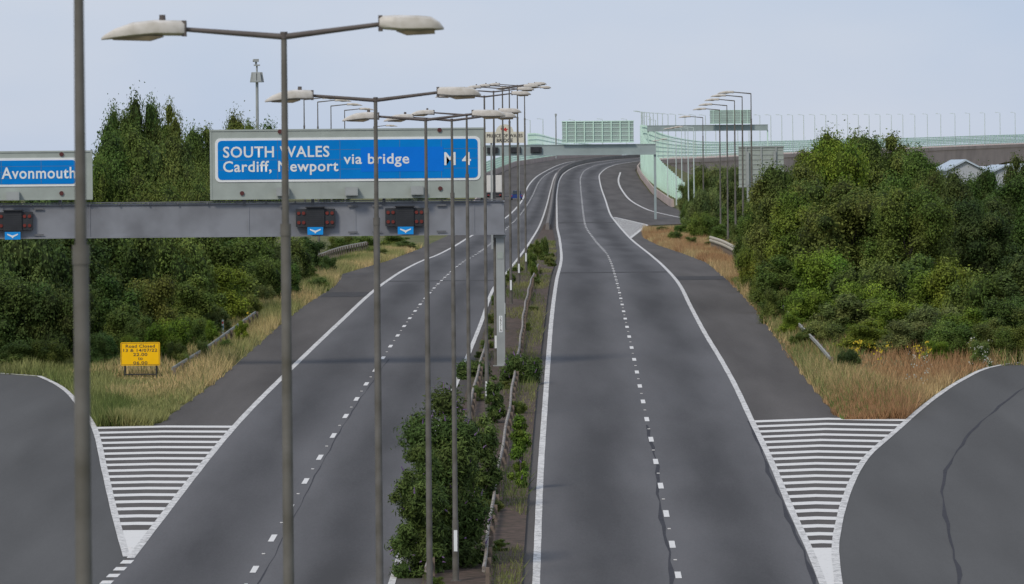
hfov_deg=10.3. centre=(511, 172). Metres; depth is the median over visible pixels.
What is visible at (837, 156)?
tree
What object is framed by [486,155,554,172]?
wind barrier
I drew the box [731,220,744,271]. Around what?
shrub
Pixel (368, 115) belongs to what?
street lamp
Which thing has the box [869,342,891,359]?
ragwort flowers
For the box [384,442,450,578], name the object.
buddleia bush
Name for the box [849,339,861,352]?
ragwort flowers
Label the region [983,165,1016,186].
warehouse
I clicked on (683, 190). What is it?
shrub
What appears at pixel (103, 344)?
shrub
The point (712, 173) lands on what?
shrub
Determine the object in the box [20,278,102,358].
shrub
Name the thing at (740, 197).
shrub
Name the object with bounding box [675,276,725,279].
road repair
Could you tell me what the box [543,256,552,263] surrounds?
shrub
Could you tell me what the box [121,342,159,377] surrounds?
road closed sign
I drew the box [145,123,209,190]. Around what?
tree
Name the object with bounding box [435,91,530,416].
street lamp
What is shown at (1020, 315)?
shrub
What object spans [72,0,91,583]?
street lamp
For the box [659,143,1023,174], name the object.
viaduct
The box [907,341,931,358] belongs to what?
ragwort flowers
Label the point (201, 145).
tree
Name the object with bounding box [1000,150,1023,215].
tree
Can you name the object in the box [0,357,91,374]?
green grass
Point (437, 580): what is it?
shrub
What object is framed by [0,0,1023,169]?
sky
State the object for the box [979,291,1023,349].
shrub
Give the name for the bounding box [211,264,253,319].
shrub
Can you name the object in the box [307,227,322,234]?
lane arrow sign
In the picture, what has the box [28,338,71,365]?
shrub
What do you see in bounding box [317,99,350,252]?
street lamp
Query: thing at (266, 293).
shrub
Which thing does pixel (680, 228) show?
shrub
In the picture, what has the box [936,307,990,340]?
shrub
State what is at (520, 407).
shrub
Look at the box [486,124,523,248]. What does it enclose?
bridge name sign
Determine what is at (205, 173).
tree
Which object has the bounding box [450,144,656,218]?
sign gantry
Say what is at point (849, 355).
shrub
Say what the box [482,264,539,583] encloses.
guard rail
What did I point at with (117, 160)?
tree
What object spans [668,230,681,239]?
shrub
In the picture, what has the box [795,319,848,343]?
shrub
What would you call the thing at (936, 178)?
tree
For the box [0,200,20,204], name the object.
shrub
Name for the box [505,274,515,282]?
shrub
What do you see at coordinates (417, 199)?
shrub
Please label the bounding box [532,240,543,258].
shrub
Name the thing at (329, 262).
shrub
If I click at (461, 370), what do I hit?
buddleia bush
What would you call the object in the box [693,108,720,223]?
street lamp
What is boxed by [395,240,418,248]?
shrub
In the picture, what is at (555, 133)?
mast
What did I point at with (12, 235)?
lane arrow sign
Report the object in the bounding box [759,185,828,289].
tree
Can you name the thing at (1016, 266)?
shrub
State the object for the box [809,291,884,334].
shrub
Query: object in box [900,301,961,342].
shrub
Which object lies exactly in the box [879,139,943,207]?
tree
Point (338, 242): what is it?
shrub
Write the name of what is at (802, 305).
shrub
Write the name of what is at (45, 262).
shrub
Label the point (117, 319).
shrub
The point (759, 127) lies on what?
sign gantry
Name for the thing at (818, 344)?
guard rail
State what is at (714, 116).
road sign
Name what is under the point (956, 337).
shrub
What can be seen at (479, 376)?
guard rail
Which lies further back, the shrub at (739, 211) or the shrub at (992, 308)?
the shrub at (739, 211)
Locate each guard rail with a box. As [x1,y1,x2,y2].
[171,311,257,375]
[318,241,367,258]
[424,340,489,575]
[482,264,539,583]
[709,236,734,255]
[783,305,833,363]
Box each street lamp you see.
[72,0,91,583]
[101,15,443,583]
[265,86,480,583]
[303,98,328,236]
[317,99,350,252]
[330,103,361,242]
[342,110,504,583]
[344,108,373,201]
[384,112,516,580]
[412,108,521,422]
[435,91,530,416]
[468,84,537,329]
[477,87,533,364]
[480,83,541,303]
[490,82,546,284]
[496,86,550,271]
[653,140,668,196]
[659,138,676,204]
[664,128,681,196]
[668,127,688,198]
[673,126,694,198]
[679,116,703,189]
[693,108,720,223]
[698,103,728,239]
[705,98,735,224]
[711,94,743,216]
[717,91,752,192]
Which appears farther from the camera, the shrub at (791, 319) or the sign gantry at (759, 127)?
the sign gantry at (759, 127)
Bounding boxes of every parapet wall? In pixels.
[474,155,618,200]
[637,163,673,206]
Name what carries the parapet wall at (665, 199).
on the ground at (415, 239)
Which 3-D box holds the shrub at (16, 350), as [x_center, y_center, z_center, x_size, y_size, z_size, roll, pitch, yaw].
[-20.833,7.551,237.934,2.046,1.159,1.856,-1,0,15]
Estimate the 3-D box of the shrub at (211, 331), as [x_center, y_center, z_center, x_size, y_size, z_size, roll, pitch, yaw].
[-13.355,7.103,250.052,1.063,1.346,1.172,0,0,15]
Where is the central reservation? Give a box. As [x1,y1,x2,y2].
[421,224,555,583]
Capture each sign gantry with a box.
[0,199,505,365]
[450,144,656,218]
[647,124,767,145]
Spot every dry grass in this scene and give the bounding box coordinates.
[66,243,422,425]
[640,223,1023,418]
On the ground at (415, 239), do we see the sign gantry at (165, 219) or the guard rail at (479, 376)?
the sign gantry at (165, 219)
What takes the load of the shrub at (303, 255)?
on the ground at (415, 239)
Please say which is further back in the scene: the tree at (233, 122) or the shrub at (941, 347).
the tree at (233, 122)
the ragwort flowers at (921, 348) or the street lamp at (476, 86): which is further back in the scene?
the street lamp at (476, 86)
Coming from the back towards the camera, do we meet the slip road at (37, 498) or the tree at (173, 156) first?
the tree at (173, 156)
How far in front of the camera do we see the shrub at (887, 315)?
247.51 m
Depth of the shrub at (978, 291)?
251.29 m
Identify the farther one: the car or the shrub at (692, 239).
the car
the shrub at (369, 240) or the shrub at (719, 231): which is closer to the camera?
the shrub at (369, 240)
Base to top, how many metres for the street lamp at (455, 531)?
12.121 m
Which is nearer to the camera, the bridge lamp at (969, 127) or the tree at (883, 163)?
the tree at (883, 163)
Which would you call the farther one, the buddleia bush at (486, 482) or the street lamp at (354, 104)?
the street lamp at (354, 104)
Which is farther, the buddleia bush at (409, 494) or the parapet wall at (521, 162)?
the parapet wall at (521, 162)
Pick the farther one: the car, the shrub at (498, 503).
the car
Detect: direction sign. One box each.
[0,150,92,205]
[209,127,483,205]
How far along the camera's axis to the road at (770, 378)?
225.88 m
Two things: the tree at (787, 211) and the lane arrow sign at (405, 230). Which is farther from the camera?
the tree at (787, 211)
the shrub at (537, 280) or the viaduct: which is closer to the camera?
the shrub at (537, 280)
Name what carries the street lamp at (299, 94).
on the central reservation
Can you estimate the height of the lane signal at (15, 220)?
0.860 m
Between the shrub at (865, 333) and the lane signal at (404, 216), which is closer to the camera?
the lane signal at (404, 216)
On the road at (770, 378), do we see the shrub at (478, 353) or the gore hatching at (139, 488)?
the gore hatching at (139, 488)
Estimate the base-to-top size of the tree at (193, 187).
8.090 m
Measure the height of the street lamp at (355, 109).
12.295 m
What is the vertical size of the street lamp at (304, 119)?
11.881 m
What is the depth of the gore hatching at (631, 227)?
647.49 m
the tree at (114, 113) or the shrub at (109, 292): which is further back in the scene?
the tree at (114, 113)
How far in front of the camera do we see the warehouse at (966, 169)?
900.00 m
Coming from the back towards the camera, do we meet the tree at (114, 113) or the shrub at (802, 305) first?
the tree at (114, 113)
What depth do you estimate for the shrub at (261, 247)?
304.35 m
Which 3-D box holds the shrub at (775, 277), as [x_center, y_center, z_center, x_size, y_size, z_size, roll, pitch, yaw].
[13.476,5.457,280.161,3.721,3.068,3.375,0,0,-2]
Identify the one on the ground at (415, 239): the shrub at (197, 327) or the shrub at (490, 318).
the shrub at (197, 327)
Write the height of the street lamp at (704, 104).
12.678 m
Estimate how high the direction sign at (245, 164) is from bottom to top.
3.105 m
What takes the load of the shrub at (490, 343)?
on the central reservation
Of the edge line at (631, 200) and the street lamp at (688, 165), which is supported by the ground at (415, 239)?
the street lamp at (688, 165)
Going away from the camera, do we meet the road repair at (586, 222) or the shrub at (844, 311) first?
the shrub at (844, 311)
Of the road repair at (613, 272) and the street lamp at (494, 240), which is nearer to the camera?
the street lamp at (494, 240)
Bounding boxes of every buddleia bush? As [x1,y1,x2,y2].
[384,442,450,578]
[390,376,500,567]
[456,359,493,379]
[462,412,505,504]
[483,374,506,422]
[497,351,544,384]
[506,413,531,490]
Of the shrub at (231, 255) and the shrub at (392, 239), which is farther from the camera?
the shrub at (392, 239)
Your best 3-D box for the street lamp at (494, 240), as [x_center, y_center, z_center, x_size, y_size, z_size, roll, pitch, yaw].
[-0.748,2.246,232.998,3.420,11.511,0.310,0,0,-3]
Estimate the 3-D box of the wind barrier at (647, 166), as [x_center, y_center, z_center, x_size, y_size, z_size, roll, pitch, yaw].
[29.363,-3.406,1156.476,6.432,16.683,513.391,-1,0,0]
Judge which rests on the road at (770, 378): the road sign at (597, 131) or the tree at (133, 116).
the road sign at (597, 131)
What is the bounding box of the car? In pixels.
[511,191,521,199]
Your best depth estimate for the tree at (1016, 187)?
289.56 m
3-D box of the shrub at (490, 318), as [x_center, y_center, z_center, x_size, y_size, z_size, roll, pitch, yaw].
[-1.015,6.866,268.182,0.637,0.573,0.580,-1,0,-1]
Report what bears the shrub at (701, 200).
on the ground at (415, 239)
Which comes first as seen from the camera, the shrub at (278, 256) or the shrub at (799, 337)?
the shrub at (799, 337)
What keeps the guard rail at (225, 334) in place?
on the ground at (415, 239)
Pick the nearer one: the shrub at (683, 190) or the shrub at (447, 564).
the shrub at (447, 564)
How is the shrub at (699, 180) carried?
on the ground at (415, 239)
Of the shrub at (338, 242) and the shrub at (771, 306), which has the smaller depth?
the shrub at (771, 306)
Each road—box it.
[0,374,125,583]
[98,156,901,583]
[839,362,1023,583]
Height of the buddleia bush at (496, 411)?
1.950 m
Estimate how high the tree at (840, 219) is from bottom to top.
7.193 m
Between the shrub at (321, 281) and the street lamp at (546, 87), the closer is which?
the shrub at (321, 281)
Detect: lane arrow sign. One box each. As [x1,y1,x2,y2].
[5,232,20,239]
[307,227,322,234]
[398,227,412,233]
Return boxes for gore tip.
[123,530,147,553]
[813,548,833,583]
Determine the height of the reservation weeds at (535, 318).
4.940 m
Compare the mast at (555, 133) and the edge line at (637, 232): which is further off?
the mast at (555, 133)
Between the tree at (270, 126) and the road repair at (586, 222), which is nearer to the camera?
the tree at (270, 126)
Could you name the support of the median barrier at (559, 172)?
on the ground at (415, 239)
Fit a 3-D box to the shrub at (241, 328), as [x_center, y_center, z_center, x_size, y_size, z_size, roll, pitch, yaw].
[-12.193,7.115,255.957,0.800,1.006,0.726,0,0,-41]
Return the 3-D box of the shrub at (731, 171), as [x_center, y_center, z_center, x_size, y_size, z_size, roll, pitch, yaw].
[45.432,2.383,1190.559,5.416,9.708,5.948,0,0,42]
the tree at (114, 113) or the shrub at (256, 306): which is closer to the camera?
the shrub at (256, 306)
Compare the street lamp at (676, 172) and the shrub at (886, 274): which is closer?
the shrub at (886, 274)
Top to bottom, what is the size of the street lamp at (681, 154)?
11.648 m
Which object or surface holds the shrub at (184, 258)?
on the ground at (415, 239)
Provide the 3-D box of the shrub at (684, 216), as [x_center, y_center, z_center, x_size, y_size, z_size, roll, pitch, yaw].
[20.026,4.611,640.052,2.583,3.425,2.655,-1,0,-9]
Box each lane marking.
[100,547,133,583]
[250,166,563,572]
[580,165,681,577]
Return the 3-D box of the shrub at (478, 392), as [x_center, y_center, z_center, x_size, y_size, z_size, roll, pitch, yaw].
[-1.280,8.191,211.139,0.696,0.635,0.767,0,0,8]
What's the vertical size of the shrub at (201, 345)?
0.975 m
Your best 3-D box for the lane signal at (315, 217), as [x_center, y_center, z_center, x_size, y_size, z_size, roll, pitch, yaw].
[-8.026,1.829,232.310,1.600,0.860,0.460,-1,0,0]
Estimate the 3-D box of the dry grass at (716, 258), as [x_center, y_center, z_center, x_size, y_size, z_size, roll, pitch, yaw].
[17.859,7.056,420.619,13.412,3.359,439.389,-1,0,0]
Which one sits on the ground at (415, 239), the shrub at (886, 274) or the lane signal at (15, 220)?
the shrub at (886, 274)
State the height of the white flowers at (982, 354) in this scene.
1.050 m
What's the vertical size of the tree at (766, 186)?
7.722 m
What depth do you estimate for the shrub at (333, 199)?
1426.08 m
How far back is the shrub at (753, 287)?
291.64 m
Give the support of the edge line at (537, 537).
on the carriageway at (726, 521)
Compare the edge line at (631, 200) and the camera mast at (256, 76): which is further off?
the edge line at (631, 200)
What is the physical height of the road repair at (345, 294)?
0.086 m
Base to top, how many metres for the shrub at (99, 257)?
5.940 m
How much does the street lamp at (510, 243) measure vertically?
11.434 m
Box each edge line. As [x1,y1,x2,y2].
[3,373,128,555]
[127,161,571,557]
[388,173,556,583]
[532,158,632,583]
[599,161,826,583]
[615,217,647,237]
[618,172,676,216]
[831,362,1019,583]
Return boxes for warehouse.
[936,159,984,183]
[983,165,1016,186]
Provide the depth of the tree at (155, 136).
299.79 m
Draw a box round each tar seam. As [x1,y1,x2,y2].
[257,359,388,583]
[646,425,674,583]
[747,421,815,583]
[940,388,1023,583]
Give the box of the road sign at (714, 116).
[710,110,750,123]
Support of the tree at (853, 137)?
on the ground at (415, 239)
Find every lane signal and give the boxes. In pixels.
[0,210,32,230]
[296,206,334,227]
[385,206,423,226]
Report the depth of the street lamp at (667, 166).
899.94 m
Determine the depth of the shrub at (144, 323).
240.71 m
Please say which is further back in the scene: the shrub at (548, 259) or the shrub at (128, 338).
the shrub at (548, 259)
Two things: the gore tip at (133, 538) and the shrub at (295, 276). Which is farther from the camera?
the shrub at (295, 276)
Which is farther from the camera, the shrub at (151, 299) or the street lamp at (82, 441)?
the shrub at (151, 299)
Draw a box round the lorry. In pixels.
[487,175,501,196]
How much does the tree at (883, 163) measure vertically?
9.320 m
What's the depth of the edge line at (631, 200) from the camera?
905.57 m
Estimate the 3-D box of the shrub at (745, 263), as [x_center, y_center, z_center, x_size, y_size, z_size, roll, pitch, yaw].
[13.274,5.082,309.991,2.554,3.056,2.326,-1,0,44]
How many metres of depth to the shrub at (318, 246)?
364.92 m
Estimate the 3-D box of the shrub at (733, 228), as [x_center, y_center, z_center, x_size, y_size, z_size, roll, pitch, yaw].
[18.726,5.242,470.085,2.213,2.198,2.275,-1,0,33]
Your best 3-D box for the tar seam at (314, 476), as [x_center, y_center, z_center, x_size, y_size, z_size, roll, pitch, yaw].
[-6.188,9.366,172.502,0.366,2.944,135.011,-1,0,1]
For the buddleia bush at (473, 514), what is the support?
on the central reservation
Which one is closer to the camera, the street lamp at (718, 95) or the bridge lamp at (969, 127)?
the street lamp at (718, 95)
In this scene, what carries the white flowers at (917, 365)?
on the dry grass at (716, 258)
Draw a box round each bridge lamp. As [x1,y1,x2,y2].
[661,113,668,158]
[689,114,695,157]
[927,114,927,147]
[968,113,969,145]
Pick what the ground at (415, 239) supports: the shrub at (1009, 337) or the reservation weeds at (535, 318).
the shrub at (1009, 337)
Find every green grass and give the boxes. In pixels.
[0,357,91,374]
[1,243,395,426]
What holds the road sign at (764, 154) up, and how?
on the ground at (415, 239)
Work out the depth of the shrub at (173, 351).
237.77 m
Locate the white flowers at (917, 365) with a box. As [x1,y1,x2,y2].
[906,351,928,379]
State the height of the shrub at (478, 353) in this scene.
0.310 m
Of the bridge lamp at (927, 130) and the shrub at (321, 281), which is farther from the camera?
the bridge lamp at (927, 130)
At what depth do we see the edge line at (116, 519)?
178.08 m
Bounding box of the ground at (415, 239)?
[1,163,997,425]
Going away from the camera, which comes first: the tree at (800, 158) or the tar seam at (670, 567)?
the tar seam at (670, 567)
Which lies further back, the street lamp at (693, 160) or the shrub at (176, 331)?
the street lamp at (693, 160)
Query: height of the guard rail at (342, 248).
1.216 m
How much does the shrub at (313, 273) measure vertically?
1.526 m
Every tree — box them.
[86,148,124,252]
[91,120,161,201]
[96,80,158,157]
[105,162,184,293]
[106,93,119,124]
[142,118,165,152]
[143,92,185,144]
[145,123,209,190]
[164,159,225,266]
[182,117,212,175]
[197,156,252,243]
[222,100,266,238]
[243,113,281,244]
[736,203,757,253]
[742,158,827,290]
[746,198,756,252]
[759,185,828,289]
[785,119,878,243]
[785,170,901,276]
[790,139,818,180]
[841,123,864,147]
[850,127,911,194]
[855,181,961,271]
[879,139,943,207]
[906,161,946,200]
[930,161,981,253]
[940,194,1023,281]
[963,159,1002,238]
[978,167,1023,255]
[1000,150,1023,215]
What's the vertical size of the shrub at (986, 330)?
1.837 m
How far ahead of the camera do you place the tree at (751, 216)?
320.13 m
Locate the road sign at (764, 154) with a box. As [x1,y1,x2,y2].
[738,146,783,202]
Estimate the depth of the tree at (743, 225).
334.52 m
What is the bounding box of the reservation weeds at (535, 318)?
[413,239,556,583]
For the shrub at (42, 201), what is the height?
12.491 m
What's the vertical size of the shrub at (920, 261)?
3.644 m
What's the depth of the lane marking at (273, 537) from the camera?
196.86 m
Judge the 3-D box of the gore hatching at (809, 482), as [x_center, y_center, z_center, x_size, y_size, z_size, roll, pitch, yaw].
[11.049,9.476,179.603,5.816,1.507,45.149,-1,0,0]
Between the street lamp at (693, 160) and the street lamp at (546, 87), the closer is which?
the street lamp at (546, 87)
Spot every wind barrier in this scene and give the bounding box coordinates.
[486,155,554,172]
[527,133,1022,158]
[640,125,684,198]
[643,125,1023,157]
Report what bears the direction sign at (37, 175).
attached to the sign gantry at (165, 219)
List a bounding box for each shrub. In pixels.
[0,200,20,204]
[0,239,72,328]
[0,260,24,316]
[0,269,59,355]
[0,340,35,363]
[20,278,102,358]
[23,200,62,204]
[26,238,124,293]
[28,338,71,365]
[87,238,171,324]
[89,271,143,336]
[90,331,118,363]
[91,301,140,354]
[118,333,140,359]
[122,271,186,335]
[124,314,163,341]
[125,237,223,315]
[141,316,193,357]
[156,272,227,333]
[165,340,186,362]
[176,352,189,368]
[179,314,210,346]
[196,321,219,342]
[196,340,209,355]
[201,237,261,297]
[203,304,233,334]
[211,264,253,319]
[218,338,232,349]
[219,237,274,265]
[233,320,248,339]
[238,254,280,299]
[239,292,264,314]
[254,284,276,301]
[259,237,322,279]
[266,248,304,278]
[273,259,302,292]
[295,236,329,269]
[306,276,329,290]
[307,263,319,277]
[315,199,350,201]
[319,256,338,272]
[324,236,355,254]
[349,236,380,249]
[368,249,387,254]
[380,236,410,245]
[389,198,423,200]
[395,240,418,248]
[433,576,445,583]
[437,556,451,569]
[471,384,484,400]
[473,351,483,357]
[479,339,493,347]
[483,498,504,511]
[484,326,493,338]
[488,314,493,323]
[493,539,509,550]
[498,380,513,388]
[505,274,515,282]
[512,400,527,413]
[523,322,531,330]
[527,252,537,270]
[529,277,541,285]
[530,262,538,278]
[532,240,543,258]
[540,236,548,253]
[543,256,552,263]
[546,261,556,266]
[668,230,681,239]
[673,224,689,233]
[676,179,696,211]
[679,199,692,224]
[684,208,717,237]
[685,236,698,243]
[686,186,724,219]
[690,157,732,195]
[690,170,709,193]
[704,224,730,240]
[708,172,745,222]
[710,207,737,238]
[721,164,738,184]
[727,223,739,243]
[730,199,748,231]
[731,181,749,203]
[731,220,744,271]
[733,245,762,291]
[748,254,807,310]
[748,272,760,303]
[756,287,789,323]
[774,310,805,334]
[778,286,834,327]
[788,244,857,305]
[788,332,810,347]
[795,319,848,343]
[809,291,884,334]
[821,250,915,303]
[830,275,902,330]
[833,319,891,352]
[834,345,861,367]
[857,297,922,340]
[874,319,933,355]
[891,251,934,308]
[899,259,972,312]
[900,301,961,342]
[920,318,978,356]
[921,339,951,360]
[933,261,1023,319]
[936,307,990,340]
[964,317,1004,356]
[970,340,992,366]
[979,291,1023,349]
[984,250,1023,303]
[990,323,1023,361]
[1006,307,1023,351]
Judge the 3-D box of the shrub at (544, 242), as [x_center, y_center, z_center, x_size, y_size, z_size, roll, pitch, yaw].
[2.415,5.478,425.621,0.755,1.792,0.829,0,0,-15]
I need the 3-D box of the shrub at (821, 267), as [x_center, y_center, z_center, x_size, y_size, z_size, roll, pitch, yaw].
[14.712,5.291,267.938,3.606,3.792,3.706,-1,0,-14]
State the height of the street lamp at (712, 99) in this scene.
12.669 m
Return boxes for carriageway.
[111,160,579,583]
[540,158,818,583]
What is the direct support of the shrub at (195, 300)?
on the ground at (415, 239)
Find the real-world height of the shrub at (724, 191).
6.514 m
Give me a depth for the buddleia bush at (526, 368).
221.55 m
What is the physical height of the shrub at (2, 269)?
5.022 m
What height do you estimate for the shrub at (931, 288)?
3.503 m
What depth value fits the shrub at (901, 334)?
240.68 m
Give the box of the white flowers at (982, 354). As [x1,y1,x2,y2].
[966,337,992,366]
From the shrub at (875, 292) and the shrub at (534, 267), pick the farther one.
the shrub at (534, 267)
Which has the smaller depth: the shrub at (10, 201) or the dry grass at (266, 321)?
the dry grass at (266, 321)
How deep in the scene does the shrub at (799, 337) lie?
245.86 m
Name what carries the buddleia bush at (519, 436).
on the central reservation
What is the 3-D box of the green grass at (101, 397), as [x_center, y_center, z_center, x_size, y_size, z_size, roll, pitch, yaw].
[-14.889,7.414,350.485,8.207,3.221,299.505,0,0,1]
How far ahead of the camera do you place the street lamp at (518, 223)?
321.95 m
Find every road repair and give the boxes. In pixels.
[321,292,368,296]
[388,280,493,281]
[558,222,614,222]
[560,271,666,272]
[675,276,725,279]
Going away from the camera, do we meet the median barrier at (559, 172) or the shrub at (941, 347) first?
the shrub at (941, 347)
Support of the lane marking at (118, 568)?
on the carriageway at (221, 523)
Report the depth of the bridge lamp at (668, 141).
1596.52 m
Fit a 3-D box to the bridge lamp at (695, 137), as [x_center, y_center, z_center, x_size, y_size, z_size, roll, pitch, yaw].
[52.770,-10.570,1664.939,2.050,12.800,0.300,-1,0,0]
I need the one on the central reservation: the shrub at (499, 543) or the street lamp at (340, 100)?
the shrub at (499, 543)
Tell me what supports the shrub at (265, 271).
on the ground at (415, 239)
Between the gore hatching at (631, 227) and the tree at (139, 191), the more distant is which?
the gore hatching at (631, 227)
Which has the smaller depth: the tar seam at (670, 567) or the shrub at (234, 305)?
the tar seam at (670, 567)
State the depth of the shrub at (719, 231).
519.31 m
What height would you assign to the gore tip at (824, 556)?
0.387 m
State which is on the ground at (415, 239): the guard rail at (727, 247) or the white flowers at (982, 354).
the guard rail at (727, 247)
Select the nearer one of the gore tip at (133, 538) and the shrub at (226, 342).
the gore tip at (133, 538)
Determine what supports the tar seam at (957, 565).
on the slip road at (894, 529)
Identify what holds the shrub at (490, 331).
on the central reservation
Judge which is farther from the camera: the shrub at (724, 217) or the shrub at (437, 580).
the shrub at (724, 217)
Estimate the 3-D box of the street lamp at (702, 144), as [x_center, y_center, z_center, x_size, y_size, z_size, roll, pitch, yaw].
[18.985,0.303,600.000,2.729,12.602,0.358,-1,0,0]
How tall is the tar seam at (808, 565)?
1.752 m
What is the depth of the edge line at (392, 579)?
271.18 m
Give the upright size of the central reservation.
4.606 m
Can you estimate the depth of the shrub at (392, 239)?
519.05 m
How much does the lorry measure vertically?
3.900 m
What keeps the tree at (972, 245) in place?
on the ground at (415, 239)
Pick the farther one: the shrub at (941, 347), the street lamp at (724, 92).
the street lamp at (724, 92)
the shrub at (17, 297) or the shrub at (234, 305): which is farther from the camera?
the shrub at (234, 305)
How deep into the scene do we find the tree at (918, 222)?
279.14 m
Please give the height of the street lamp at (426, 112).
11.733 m
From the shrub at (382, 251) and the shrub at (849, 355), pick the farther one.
the shrub at (382, 251)
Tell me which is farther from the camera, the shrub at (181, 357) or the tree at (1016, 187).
the tree at (1016, 187)
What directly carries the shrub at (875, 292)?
on the ground at (415, 239)
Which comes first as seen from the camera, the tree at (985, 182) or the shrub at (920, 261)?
the shrub at (920, 261)
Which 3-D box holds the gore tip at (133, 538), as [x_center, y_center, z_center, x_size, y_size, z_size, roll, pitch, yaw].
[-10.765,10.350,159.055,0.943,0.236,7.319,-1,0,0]
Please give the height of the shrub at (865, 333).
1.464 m
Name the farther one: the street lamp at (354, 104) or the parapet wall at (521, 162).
the parapet wall at (521, 162)
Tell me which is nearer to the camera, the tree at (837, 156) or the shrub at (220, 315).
the shrub at (220, 315)
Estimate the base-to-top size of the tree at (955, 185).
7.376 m
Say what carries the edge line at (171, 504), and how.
on the carriageway at (221, 523)
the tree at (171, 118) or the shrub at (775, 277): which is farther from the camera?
the tree at (171, 118)
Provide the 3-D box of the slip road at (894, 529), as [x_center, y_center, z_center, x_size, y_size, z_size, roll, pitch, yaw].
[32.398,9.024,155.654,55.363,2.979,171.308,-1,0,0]
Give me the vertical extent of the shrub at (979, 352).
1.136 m
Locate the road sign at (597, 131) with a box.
[562,120,633,142]
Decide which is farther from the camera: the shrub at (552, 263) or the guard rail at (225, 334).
the shrub at (552, 263)
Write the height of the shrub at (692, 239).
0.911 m
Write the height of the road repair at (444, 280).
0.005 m
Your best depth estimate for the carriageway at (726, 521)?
192.26 m
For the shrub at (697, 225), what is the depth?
559.07 m
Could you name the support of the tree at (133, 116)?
on the ground at (415, 239)
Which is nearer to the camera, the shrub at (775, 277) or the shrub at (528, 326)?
the shrub at (528, 326)
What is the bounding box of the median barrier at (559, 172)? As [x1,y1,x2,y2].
[545,155,639,229]
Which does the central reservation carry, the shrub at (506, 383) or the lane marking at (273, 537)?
the shrub at (506, 383)
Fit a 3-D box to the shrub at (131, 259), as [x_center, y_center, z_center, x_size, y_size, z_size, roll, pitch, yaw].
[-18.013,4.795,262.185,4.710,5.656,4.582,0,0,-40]
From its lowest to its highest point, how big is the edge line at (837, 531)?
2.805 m
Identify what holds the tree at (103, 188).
on the ground at (415, 239)
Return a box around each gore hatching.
[97,425,230,524]
[613,217,641,235]
[755,418,904,543]
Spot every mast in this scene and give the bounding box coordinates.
[250,59,263,128]
[555,114,556,157]
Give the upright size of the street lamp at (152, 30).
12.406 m
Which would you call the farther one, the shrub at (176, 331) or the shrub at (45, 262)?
the shrub at (45, 262)
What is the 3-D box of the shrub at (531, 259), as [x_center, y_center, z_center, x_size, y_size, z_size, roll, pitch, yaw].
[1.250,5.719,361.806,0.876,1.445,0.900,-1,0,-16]

